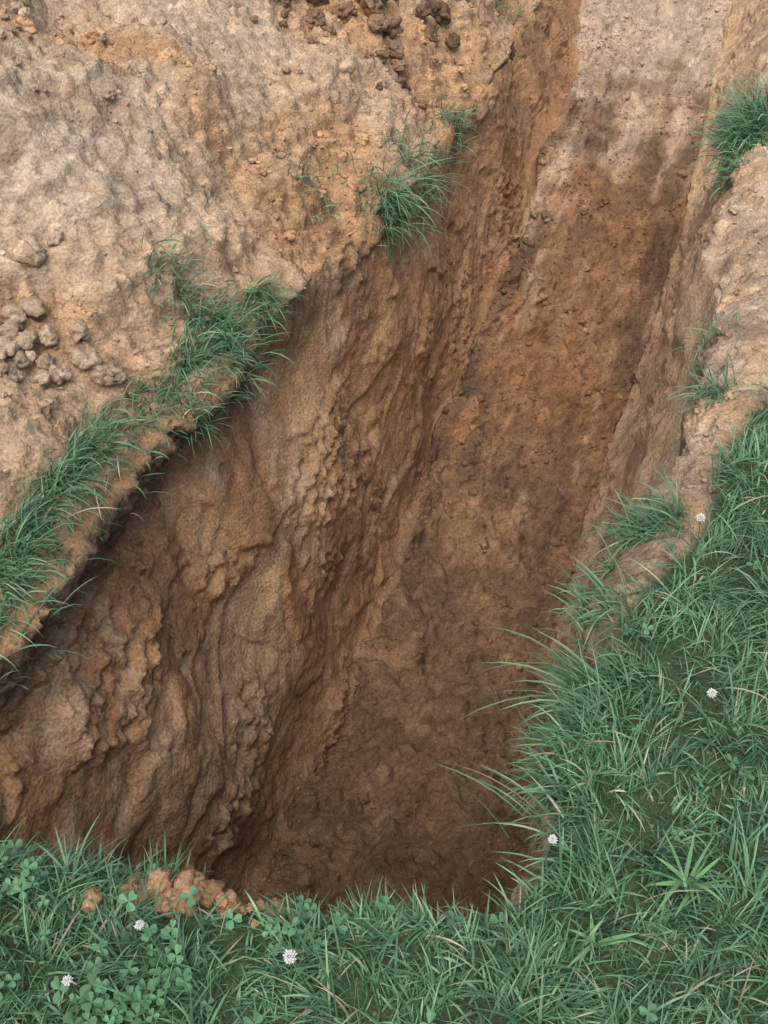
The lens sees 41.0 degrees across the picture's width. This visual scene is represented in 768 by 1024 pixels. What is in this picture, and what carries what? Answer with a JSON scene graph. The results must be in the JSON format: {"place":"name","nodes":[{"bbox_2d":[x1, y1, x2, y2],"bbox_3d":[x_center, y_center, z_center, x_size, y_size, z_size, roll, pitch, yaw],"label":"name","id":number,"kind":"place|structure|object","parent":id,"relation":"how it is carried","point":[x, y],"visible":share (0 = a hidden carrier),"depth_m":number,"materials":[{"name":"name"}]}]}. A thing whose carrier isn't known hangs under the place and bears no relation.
{"place":"outdoors","nodes":[
{"label":"outdoors","id":0,"kind":"place"},
{"bbox_2d":[0,48,767,1023],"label":"ground","id":1,"kind":"structure","parent":0,"point":[744,356],"depth_m":2.01,"materials":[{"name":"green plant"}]},
{"bbox_2d":[0,0,541,626],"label":"dirt mound","id":2,"kind":"object","parent":1,"relation":"on","point":[44,190],"visible":0.88,"depth_m":3.20,"materials":[{"name":"soil"}]},
{"bbox_2d":[0,453,761,1023],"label":"white clover","id":3,"kind":"object","parent":1,"relation":"on","point":[88,993],"visible":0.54,"depth_m":1.59,"materials":[{"name":"green plant"}]},
{"bbox_2d":[0,0,767,987],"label":"dirt trench","id":4,"kind":"object","parent":1,"relation":"in","point":[226,628],"visible":0.81,"depth_m":3.83,"materials":[{"name":"soil"}]},
{"bbox_2d":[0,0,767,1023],"bbox_3d":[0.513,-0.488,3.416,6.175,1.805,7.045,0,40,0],"label":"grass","id":5,"kind":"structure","parent":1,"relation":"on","point":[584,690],"depth_m":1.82,"materials":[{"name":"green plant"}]},
{"bbox_2d":[0,0,767,927],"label":"soil clods","id":6,"kind":"object","parent":1,"relation":"on","point":[16,338],"visible":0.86,"depth_m":3.77,"materials":[{"name":"brown soil"}]},
{"bbox_2d":[568,914,638,966],"bbox_3d":[0.327,0.659,1.604,0.126,0.050,0.069,-20,44,-22],"label":"crabgrass plant","id":7,"kind":"object","parent":1,"relation":"on","point":[604,942],"visible":1,"depth_m":1.61,"materials":[{"name":"green plant"}]},
{"bbox_2d":[639,828,742,922],"bbox_3d":[0.492,0.594,1.673,0.175,0.064,0.146,-33,50,-33],"label":"crabgrass plant","id":8,"kind":"object","parent":1,"relation":"on","point":[675,883],"visible":0.98,"depth_m":1.69,"materials":[{"name":"green plant"}]}
]}

